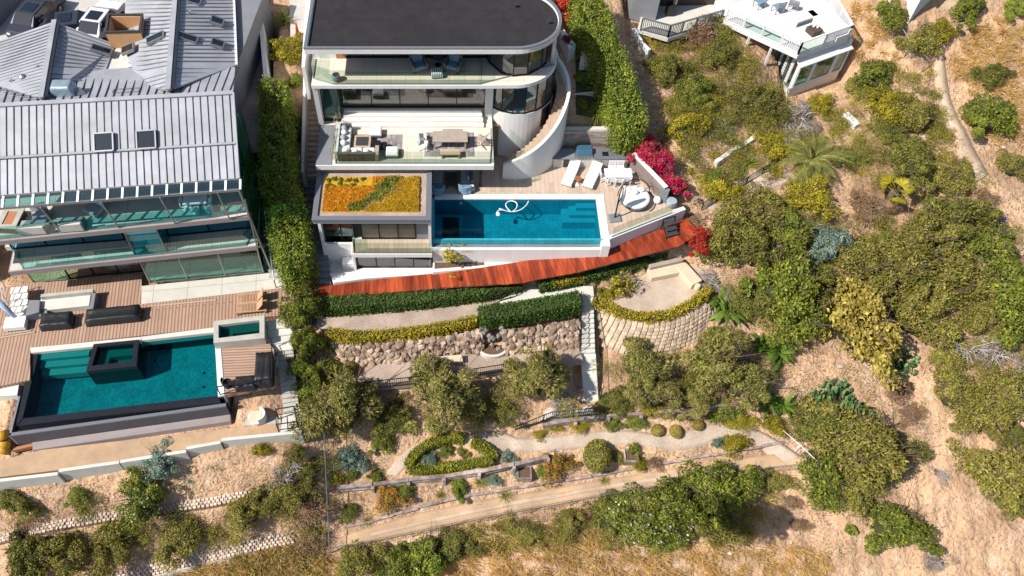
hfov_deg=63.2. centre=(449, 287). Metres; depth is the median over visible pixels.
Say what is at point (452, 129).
bench
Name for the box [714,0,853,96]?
deck house
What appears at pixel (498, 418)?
shrub
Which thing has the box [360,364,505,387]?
iron railing
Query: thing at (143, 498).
shrub
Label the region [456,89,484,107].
window pane
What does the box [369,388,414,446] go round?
shrub
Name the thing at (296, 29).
traffic cone
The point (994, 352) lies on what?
shrub
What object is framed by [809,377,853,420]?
prickly pear
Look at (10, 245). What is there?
window pane
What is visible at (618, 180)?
dining chair
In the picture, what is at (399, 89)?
window pane
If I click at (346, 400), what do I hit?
feathery tree
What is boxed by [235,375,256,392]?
covered table
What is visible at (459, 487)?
shrub
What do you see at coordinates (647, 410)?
shrub
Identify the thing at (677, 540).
shrub
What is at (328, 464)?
thicket
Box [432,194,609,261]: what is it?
swimming pool
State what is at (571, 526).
shrub
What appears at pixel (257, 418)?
curved seat
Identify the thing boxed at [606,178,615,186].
dining chair
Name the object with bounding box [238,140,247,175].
window pane
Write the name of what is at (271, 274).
side steps
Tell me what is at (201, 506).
block terrace
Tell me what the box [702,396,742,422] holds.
shrub
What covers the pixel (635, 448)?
shrub
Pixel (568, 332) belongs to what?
rubble bank
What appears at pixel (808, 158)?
date palm
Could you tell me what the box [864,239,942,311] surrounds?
shrub
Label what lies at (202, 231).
window pane
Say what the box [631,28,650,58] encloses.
garden wall
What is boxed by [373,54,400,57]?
window pane
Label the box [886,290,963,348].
shrub
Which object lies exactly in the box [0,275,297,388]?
wooden deck
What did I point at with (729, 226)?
shrub
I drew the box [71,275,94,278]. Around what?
window pane
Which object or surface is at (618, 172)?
dining table
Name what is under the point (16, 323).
white table
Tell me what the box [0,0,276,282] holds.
metal roof house
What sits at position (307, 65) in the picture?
entry wall
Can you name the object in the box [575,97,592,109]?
shrub
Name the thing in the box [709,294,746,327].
banana plant
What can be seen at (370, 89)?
window pane
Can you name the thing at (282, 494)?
shrub
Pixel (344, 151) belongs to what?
corner sofa
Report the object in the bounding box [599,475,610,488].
grass tuft
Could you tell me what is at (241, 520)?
shrub
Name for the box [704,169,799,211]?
sand path
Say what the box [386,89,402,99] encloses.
indoor chair
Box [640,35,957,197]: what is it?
thicket
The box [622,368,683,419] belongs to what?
feathery tree
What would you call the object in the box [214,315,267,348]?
spa tub
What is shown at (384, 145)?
drum table
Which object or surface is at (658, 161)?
bougainvillea
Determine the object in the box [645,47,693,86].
shrub
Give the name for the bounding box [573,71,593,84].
shrub
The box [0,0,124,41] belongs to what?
driveway
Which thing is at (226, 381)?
wire chair
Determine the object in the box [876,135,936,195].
shrub
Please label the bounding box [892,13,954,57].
shrub
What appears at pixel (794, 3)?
deck chair
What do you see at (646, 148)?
bougainvillea
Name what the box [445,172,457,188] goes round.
coffee table
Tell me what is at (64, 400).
infinity pool
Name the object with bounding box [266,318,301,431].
garden stair
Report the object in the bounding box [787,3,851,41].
deck
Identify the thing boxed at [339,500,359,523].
shrub
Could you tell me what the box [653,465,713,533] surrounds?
shrub
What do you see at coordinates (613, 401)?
shrub
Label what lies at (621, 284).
shrub
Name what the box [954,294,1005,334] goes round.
shrub
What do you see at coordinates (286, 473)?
shrub
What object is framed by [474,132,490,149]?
folding chair
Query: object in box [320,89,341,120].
window pane
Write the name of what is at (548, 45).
window pane
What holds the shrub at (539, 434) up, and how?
on the hillside
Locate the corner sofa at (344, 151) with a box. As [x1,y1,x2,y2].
[335,123,379,160]
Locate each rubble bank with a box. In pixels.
[323,328,482,367]
[501,318,580,355]
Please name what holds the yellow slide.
on the dirt terrace at (45, 461)
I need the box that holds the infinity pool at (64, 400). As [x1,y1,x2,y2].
[9,327,231,451]
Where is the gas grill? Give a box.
[575,145,592,158]
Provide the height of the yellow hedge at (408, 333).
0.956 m
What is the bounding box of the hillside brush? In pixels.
[0,36,1023,556]
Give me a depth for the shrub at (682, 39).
58.61 m
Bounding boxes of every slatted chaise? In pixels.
[235,297,266,315]
[236,288,266,303]
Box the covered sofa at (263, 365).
[254,352,275,388]
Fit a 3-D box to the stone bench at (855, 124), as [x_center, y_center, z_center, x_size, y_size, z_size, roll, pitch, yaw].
[27.994,-11.669,57.861,0.500,0.500,1.300,-22,57,-15]
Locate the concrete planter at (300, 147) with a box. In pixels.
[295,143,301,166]
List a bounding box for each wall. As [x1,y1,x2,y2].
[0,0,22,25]
[0,430,304,491]
[260,24,271,86]
[302,0,313,98]
[337,455,549,493]
[433,262,514,279]
[542,403,738,428]
[595,302,713,355]
[608,206,685,248]
[629,153,669,202]
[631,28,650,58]
[713,136,755,167]
[906,0,930,23]
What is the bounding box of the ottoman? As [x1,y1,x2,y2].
[431,67,442,78]
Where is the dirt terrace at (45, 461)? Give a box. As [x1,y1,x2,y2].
[0,423,281,478]
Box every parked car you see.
[6,0,66,37]
[38,10,84,28]
[76,0,124,40]
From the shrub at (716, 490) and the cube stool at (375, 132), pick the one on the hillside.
the shrub at (716, 490)
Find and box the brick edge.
[13,443,35,451]
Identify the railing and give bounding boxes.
[216,336,274,394]
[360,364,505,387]
[482,290,510,304]
[515,407,605,430]
[579,291,581,351]
[594,284,601,398]
[701,158,779,209]
[724,0,853,54]
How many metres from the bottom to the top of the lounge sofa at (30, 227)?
0.700 m
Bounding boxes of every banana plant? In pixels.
[695,249,710,259]
[707,411,722,423]
[709,283,731,313]
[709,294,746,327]
[750,332,771,354]
[756,383,781,419]
[758,329,797,374]
[769,391,797,418]
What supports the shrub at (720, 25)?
on the hillside
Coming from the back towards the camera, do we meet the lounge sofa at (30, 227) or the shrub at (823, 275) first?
the shrub at (823, 275)
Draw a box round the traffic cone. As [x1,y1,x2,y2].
[295,22,298,34]
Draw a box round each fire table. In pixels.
[0,208,26,233]
[354,135,370,147]
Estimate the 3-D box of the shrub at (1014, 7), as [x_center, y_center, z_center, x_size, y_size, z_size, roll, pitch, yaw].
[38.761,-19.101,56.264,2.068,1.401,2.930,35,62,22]
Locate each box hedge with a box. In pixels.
[403,430,493,476]
[470,436,497,461]
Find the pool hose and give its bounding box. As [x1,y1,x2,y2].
[496,200,528,215]
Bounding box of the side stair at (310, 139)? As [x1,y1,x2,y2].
[301,55,320,186]
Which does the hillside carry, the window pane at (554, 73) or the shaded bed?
the shaded bed
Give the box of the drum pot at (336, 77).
[332,72,340,81]
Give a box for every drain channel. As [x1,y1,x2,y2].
[154,548,256,575]
[370,464,738,536]
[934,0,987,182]
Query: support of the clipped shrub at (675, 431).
on the hillside
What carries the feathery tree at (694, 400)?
on the hillside
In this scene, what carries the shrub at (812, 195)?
on the hillside
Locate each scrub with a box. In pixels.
[0,21,1023,575]
[1,6,1023,575]
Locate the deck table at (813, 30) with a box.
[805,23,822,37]
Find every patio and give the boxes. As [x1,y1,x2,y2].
[0,385,19,400]
[141,273,285,303]
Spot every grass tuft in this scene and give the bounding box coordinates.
[360,515,373,528]
[436,490,445,501]
[470,475,488,488]
[498,487,513,504]
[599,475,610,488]
[846,132,867,142]
[951,64,967,80]
[994,22,1018,41]
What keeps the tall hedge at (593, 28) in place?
on the hillside
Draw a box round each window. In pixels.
[774,51,782,63]
[779,53,788,78]
[780,56,794,83]
[785,59,798,90]
[791,63,815,87]
[807,55,837,82]
[829,51,849,74]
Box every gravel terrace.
[316,298,502,333]
[356,347,582,391]
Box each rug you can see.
[351,134,402,158]
[424,132,474,156]
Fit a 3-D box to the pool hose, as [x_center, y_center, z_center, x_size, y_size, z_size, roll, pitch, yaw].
[4.048,-5.340,54.152,2.448,0.139,1.015,-15,56,-10]
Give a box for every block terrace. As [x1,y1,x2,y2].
[0,488,262,544]
[111,532,294,575]
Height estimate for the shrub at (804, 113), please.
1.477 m
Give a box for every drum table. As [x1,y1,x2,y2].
[372,140,381,150]
[382,142,386,149]
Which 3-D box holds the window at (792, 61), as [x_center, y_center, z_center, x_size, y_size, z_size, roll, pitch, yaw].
[23.890,-15.514,58.648,0.166,2.400,0.684,-7,55,-5]
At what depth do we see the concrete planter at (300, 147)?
54.32 m
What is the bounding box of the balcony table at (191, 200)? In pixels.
[182,194,206,209]
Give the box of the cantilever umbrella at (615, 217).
[607,186,625,222]
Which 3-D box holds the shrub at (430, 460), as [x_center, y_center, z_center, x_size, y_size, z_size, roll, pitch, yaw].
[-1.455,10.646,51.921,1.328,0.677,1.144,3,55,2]
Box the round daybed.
[617,179,655,211]
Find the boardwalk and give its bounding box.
[313,219,695,297]
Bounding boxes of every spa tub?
[86,340,146,383]
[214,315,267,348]
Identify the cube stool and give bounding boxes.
[369,127,381,137]
[386,146,397,158]
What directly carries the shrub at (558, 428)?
on the hillside
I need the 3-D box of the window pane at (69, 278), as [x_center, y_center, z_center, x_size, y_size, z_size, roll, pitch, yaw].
[-26.064,-1.242,53.199,2.447,2.600,0.097,-5,55,-3]
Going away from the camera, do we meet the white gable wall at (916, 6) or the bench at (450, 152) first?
the bench at (450, 152)
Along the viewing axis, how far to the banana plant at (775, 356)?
52.76 m
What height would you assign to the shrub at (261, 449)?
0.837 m
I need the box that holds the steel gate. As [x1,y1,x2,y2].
[275,406,299,431]
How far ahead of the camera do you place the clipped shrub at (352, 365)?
52.12 m
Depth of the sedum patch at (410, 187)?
51.20 m
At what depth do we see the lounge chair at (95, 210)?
49.36 m
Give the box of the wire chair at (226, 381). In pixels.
[220,377,231,388]
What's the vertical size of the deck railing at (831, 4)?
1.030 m
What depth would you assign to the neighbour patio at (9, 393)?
49.91 m
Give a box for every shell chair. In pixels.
[178,197,188,211]
[189,206,199,215]
[204,204,213,214]
[207,194,212,204]
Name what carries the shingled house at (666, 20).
on the hillside
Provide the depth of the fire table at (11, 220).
48.77 m
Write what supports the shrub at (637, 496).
on the hillside
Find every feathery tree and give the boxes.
[288,354,383,444]
[404,342,486,435]
[502,323,583,421]
[620,331,672,390]
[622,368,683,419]
[649,324,766,394]
[668,381,716,420]
[721,351,787,410]
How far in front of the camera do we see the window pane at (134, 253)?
51.68 m
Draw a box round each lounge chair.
[29,202,48,219]
[82,195,104,217]
[432,184,444,195]
[458,183,471,194]
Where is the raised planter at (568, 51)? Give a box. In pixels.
[559,29,575,62]
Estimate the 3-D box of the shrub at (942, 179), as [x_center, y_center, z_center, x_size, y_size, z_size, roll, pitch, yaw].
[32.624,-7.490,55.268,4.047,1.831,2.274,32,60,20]
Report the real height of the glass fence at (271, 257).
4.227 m
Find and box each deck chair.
[752,0,766,9]
[770,2,787,14]
[786,0,799,12]
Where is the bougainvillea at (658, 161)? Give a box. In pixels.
[631,147,676,174]
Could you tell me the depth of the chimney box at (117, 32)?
51.76 m
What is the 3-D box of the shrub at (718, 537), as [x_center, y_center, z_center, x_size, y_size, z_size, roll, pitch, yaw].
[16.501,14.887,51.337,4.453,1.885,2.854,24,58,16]
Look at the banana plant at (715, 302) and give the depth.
53.45 m
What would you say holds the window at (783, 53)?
in the deck house at (811, 68)
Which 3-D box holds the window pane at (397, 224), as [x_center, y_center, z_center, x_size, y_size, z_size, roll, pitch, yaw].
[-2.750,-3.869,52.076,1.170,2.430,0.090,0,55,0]
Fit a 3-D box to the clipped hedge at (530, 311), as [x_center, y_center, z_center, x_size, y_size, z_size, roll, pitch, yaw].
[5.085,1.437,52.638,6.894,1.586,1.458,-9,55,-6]
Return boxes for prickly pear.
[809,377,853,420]
[838,393,873,428]
[880,349,919,379]
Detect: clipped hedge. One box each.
[321,278,522,317]
[475,289,583,330]
[536,250,673,293]
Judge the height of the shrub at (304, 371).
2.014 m
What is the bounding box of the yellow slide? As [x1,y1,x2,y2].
[0,429,11,454]
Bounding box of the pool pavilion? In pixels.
[311,170,432,284]
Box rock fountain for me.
[479,325,505,358]
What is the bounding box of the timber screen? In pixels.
[562,126,619,149]
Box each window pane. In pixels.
[9,244,46,249]
[27,270,70,282]
[43,241,84,246]
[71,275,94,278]
[81,233,124,243]
[90,268,119,275]
[115,262,142,273]
[123,233,165,254]
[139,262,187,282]
[156,228,169,251]
[169,231,209,235]
[178,258,225,279]
[206,220,250,231]
[217,254,262,275]
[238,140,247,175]
[256,229,265,271]
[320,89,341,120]
[339,89,371,107]
[339,224,354,241]
[346,55,372,57]
[360,224,378,238]
[370,89,399,107]
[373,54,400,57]
[378,224,397,238]
[397,224,415,238]
[399,89,427,107]
[427,89,456,107]
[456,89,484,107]
[462,54,485,57]
[489,54,500,72]
[501,54,512,76]
[501,89,511,113]
[512,88,524,113]
[513,54,526,76]
[524,87,534,113]
[527,53,540,75]
[535,84,543,110]
[541,45,548,66]
[544,78,550,106]
[550,57,557,98]
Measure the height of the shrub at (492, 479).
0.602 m
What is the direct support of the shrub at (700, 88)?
on the hillside
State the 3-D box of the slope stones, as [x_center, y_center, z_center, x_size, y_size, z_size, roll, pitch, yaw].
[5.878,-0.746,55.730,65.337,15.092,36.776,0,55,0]
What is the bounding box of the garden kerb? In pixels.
[572,91,595,95]
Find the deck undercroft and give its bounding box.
[227,356,280,426]
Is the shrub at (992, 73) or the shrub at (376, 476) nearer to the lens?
the shrub at (376, 476)
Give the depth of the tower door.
54.49 m
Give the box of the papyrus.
[582,103,607,125]
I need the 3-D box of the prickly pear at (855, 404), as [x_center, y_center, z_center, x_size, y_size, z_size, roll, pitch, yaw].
[25.529,7.759,52.474,2.547,1.234,2.749,27,59,18]
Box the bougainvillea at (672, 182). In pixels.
[659,170,691,199]
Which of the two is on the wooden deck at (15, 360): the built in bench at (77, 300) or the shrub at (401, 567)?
the built in bench at (77, 300)
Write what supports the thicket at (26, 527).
on the hillside
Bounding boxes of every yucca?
[123,466,136,477]
[272,7,292,29]
[734,162,748,178]
[741,155,760,170]
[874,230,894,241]
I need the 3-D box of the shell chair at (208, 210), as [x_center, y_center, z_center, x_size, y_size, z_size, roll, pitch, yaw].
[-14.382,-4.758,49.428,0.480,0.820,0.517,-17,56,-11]
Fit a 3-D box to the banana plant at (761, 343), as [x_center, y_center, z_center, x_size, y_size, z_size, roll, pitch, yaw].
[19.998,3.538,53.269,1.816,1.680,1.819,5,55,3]
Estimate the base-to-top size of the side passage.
0.800 m
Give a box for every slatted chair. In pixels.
[416,129,426,144]
[417,135,427,151]
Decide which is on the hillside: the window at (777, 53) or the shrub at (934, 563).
the shrub at (934, 563)
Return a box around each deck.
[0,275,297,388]
[221,342,274,397]
[433,155,679,234]
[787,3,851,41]
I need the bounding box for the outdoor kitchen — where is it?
[553,148,629,167]
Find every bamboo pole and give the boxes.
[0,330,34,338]
[149,299,215,306]
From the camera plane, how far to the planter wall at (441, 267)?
53.33 m
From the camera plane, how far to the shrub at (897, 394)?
52.88 m
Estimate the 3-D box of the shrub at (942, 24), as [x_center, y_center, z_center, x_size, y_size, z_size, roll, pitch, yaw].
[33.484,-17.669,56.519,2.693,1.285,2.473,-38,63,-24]
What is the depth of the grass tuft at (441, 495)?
51.97 m
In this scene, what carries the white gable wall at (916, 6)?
on the hillside
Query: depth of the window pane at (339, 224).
52.57 m
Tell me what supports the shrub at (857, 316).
on the hillside
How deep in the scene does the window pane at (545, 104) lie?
53.18 m
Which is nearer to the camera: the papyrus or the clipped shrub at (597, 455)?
the clipped shrub at (597, 455)
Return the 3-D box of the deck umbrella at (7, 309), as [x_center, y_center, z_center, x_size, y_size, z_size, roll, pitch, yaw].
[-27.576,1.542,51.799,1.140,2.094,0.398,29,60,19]
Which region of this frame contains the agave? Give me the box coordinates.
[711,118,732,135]
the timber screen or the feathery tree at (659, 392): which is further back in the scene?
the timber screen
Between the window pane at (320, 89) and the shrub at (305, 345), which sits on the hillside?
the shrub at (305, 345)
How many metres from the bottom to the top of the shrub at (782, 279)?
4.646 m
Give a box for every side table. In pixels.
[433,55,442,66]
[574,176,580,182]
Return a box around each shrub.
[0,488,37,523]
[0,518,54,575]
[24,514,91,575]
[63,484,87,507]
[87,513,144,575]
[107,466,169,533]
[139,436,180,483]
[152,514,203,571]
[207,528,221,544]
[215,495,278,544]
[241,475,304,513]
[248,442,274,458]
[266,32,303,66]
[266,455,308,490]
[276,289,325,333]
[278,268,323,298]
[280,444,307,462]
[285,352,320,386]
[285,493,337,529]
[286,71,302,87]
[286,315,333,366]
[287,374,328,408]
[294,456,320,494]
[295,115,308,127]
[295,277,321,303]
[295,527,334,559]
[310,355,342,381]
[329,469,343,484]
[331,362,340,379]
[331,442,368,473]
[333,538,389,575]
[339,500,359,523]
[341,469,359,482]
[343,361,356,375]
[366,429,394,455]
[366,467,382,487]
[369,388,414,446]
[371,537,421,575]
[372,478,414,515]
[389,483,416,502]
[393,520,461,575]
[418,450,437,465]
[436,525,486,560]
[437,443,452,458]
[440,234,467,277]
[450,478,469,504]
[455,444,471,458]
[477,397,518,427]
[485,473,501,486]
[499,448,517,462]
[503,519,549,545]
[511,470,520,481]
[530,429,547,442]
[535,464,550,479]
[539,442,579,488]
[547,386,587,416]
[548,426,564,431]
[552,504,597,544]
[561,34,575,45]
[569,417,592,435]
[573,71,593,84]
[575,52,582,60]
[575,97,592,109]
[581,489,624,552]
[582,439,611,473]
[591,383,629,419]
[594,286,619,300]
[597,478,692,558]
[601,269,636,297]
[603,417,626,432]
[612,450,629,464]
[613,481,662,538]
[625,410,649,430]
[626,442,642,460]
[631,400,661,418]
[631,454,648,472]
[641,515,694,552]
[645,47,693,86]
[647,457,664,472]
[650,424,664,436]
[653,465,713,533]
[655,137,671,150]
[661,37,684,50]
[667,103,712,142]
[669,191,682,199]
[669,424,682,438]
[673,459,746,530]
[675,71,717,109]
[680,178,689,191]
[681,15,718,50]
[683,212,709,226]
[690,511,752,549]
[692,419,703,430]
[695,266,733,302]
[698,174,747,204]
[701,217,797,269]
[702,12,733,39]
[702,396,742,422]
[704,33,744,69]
[704,167,726,187]
[707,190,753,257]
[710,437,723,448]
[720,429,750,461]
[720,460,772,515]
[722,405,761,431]
[725,278,781,321]
[727,81,781,112]
[737,240,820,326]
[741,92,790,120]
[742,180,798,232]
[747,122,796,159]
[758,464,799,493]
[760,413,789,438]
[764,291,838,351]
[766,205,822,257]
[776,493,806,510]
[780,116,813,142]
[780,167,843,219]
[783,99,819,139]
[787,402,847,461]
[788,392,927,489]
[788,516,815,532]
[795,252,841,316]
[797,449,855,515]
[805,221,858,265]
[807,90,835,114]
[814,265,910,391]
[829,233,899,278]
[831,148,871,166]
[839,469,885,518]
[844,75,866,102]
[844,493,944,557]
[846,187,895,226]
[852,49,896,100]
[861,86,909,127]
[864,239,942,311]
[866,116,910,150]
[875,0,910,30]
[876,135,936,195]
[881,423,932,485]
[883,198,974,264]
[884,382,914,404]
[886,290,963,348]
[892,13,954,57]
[892,247,991,323]
[895,91,944,131]
[897,400,929,428]
[908,161,969,196]
[917,188,1014,251]
[918,549,958,572]
[927,337,966,388]
[928,16,960,44]
[928,463,950,487]
[930,361,1014,431]
[944,434,1023,514]
[946,320,997,363]
[947,153,983,188]
[947,415,1006,442]
[948,0,986,29]
[953,262,1009,318]
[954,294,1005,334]
[958,92,1019,138]
[961,365,1023,427]
[962,224,1023,281]
[965,59,1016,90]
[967,187,1002,214]
[969,335,1023,375]
[982,210,1009,233]
[984,255,1023,349]
[984,316,1021,345]
[993,490,1023,521]
[994,148,1023,180]
[996,422,1023,450]
[1002,0,1023,20]
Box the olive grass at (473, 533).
[162,489,786,575]
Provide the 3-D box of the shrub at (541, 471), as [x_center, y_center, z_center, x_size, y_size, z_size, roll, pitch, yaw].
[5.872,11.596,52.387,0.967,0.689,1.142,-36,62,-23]
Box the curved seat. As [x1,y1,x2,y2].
[248,407,266,425]
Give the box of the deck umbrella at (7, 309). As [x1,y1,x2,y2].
[0,299,15,317]
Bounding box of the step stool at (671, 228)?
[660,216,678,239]
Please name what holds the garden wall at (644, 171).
on the pool deck at (549, 181)
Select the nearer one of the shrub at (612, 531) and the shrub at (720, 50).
the shrub at (612, 531)
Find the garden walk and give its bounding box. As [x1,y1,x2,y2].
[557,0,588,69]
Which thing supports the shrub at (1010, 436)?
on the hillside
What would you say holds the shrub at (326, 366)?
on the hillside
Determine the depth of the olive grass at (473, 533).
51.48 m
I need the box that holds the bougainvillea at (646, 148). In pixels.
[626,132,662,162]
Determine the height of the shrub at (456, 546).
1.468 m
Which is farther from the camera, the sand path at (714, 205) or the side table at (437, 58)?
the sand path at (714, 205)
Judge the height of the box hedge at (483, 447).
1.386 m
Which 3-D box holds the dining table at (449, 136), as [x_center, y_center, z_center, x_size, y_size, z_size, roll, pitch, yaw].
[0.000,-9.327,52.454,2.200,0.760,0.942,0,55,0]
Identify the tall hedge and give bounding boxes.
[253,74,319,294]
[562,0,649,162]
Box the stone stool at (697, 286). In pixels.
[694,283,700,290]
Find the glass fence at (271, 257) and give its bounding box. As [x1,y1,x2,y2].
[263,205,276,287]
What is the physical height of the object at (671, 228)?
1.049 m
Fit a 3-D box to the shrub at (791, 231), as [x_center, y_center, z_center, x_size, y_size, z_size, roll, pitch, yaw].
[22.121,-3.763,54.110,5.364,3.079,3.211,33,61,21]
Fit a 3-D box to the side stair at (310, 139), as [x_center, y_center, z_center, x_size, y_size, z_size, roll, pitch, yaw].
[-9.070,-11.719,54.920,1.100,6.500,8.600,0,55,0]
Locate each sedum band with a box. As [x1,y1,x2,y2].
[343,174,407,210]
[362,188,396,210]
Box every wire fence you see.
[324,431,330,551]
[330,463,809,552]
[778,430,816,462]
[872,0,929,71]
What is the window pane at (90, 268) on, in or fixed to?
in the metal roof house at (140, 138)
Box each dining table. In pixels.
[432,131,467,148]
[604,168,632,183]
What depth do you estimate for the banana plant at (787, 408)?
52.54 m
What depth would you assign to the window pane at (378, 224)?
52.99 m
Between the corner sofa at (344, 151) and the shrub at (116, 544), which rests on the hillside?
the shrub at (116, 544)
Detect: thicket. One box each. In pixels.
[0,35,1018,560]
[6,21,1023,557]
[16,34,1023,549]
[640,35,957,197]
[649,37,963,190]
[656,37,970,182]
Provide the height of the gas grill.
0.478 m
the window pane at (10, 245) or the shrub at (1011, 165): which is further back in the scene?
the shrub at (1011, 165)
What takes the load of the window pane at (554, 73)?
in the modern house at (506, 79)
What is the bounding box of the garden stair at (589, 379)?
[540,297,601,421]
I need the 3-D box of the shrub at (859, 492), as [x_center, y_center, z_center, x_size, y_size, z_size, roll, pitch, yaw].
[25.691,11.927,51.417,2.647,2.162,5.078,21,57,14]
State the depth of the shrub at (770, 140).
56.04 m
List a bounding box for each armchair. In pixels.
[39,311,75,331]
[409,54,428,73]
[443,54,462,73]
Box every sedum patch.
[322,175,388,210]
[363,175,419,211]
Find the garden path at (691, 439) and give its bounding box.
[385,424,799,475]
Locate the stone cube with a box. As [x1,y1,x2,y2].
[39,309,48,317]
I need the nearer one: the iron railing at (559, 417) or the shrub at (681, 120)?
the iron railing at (559, 417)
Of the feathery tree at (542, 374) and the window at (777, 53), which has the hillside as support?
the feathery tree at (542, 374)
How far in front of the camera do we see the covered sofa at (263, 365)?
49.60 m
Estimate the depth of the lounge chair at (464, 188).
54.31 m
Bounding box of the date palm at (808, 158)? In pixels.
[774,131,852,187]
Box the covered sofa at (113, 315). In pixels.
[85,304,143,326]
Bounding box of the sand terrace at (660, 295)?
[595,264,706,313]
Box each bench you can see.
[25,289,98,321]
[439,354,462,364]
[440,149,460,158]
[442,129,462,130]
[524,345,546,353]
[646,257,701,288]
[843,112,860,129]
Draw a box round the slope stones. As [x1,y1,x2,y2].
[3,25,1022,575]
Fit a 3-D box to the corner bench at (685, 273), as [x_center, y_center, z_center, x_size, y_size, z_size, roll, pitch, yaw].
[14.632,-0.978,54.145,3.409,0.750,2.102,0,55,0]
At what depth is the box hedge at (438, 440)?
51.78 m
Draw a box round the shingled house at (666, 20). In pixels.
[625,0,724,41]
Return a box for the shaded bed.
[575,60,600,118]
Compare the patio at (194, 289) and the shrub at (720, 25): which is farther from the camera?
the shrub at (720, 25)
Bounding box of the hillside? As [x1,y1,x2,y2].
[0,0,1023,575]
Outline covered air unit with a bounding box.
[50,80,85,96]
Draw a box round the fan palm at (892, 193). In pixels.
[875,175,914,213]
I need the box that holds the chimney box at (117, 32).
[104,13,144,47]
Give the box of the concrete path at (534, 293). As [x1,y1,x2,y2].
[500,286,593,304]
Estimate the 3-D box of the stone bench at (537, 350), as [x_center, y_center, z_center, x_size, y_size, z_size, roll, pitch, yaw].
[5.469,3.924,53.126,1.500,0.450,0.500,-4,55,-3]
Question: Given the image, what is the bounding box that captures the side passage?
[240,56,267,152]
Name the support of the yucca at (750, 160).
on the hillside
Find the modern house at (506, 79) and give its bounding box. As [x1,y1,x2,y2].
[303,0,570,186]
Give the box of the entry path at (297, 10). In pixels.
[289,0,305,60]
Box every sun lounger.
[561,161,580,187]
[582,161,602,188]
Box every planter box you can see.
[517,465,531,481]
[623,448,638,464]
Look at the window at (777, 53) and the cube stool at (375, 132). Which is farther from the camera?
the window at (777, 53)
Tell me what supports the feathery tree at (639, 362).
on the hillside
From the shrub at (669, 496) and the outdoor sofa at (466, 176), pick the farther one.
the outdoor sofa at (466, 176)
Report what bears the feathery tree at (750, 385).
on the hillside
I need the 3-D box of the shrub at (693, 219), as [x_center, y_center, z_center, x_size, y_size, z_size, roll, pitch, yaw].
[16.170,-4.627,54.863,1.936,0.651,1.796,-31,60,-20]
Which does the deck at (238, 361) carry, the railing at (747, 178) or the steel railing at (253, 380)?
the steel railing at (253, 380)
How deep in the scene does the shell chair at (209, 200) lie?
49.63 m
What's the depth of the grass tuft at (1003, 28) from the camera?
56.44 m
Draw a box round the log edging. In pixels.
[344,441,784,528]
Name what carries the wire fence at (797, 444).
on the hillside
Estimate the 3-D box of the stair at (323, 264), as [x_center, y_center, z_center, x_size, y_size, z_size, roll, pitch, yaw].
[-8.821,-4.025,54.557,1.668,4.000,8.338,-4,55,-3]
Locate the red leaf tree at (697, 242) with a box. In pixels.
[684,225,711,256]
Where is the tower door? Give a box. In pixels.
[540,103,549,126]
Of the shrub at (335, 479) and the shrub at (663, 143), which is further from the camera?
the shrub at (663, 143)
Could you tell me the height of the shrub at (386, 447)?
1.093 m
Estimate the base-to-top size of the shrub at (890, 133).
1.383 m
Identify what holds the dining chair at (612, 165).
on the pool deck at (549, 181)
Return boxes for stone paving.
[0,279,28,316]
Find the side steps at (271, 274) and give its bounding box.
[268,101,286,277]
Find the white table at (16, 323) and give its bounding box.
[3,316,28,330]
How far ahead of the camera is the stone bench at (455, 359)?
52.51 m
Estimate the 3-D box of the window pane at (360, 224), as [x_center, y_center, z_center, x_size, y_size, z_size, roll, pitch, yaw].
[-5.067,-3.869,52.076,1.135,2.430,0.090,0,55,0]
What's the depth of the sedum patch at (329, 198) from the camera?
51.37 m
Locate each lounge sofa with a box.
[15,219,49,234]
[58,216,85,231]
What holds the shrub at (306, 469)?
on the hillside
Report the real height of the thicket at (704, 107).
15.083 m
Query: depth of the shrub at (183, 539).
49.09 m
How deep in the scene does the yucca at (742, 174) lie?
55.93 m
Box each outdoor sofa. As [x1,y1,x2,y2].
[432,170,442,184]
[460,170,473,183]
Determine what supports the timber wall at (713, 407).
on the hillside
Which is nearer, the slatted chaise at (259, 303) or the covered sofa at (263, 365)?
the covered sofa at (263, 365)
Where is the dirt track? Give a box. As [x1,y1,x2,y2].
[334,454,802,548]
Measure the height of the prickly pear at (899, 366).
1.177 m
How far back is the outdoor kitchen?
55.52 m
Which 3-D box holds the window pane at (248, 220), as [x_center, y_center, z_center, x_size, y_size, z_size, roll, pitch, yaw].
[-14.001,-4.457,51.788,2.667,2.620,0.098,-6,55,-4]
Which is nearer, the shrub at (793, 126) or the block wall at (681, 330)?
the block wall at (681, 330)
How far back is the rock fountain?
52.85 m
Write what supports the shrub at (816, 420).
on the hillside
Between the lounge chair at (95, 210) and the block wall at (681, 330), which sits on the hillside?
the block wall at (681, 330)
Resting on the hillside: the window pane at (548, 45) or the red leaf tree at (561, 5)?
the red leaf tree at (561, 5)
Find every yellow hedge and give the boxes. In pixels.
[324,314,477,345]
[591,285,713,325]
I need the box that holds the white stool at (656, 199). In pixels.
[653,196,660,203]
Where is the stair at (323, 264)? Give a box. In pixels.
[300,175,331,286]
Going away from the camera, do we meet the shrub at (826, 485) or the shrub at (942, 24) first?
the shrub at (826, 485)
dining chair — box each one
[600,169,605,182]
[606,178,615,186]
[608,160,616,167]
[614,178,623,186]
[616,160,624,167]
[622,178,631,185]
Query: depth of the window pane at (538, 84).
53.06 m
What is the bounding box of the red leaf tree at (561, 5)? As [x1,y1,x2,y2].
[554,0,575,24]
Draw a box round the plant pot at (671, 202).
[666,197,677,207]

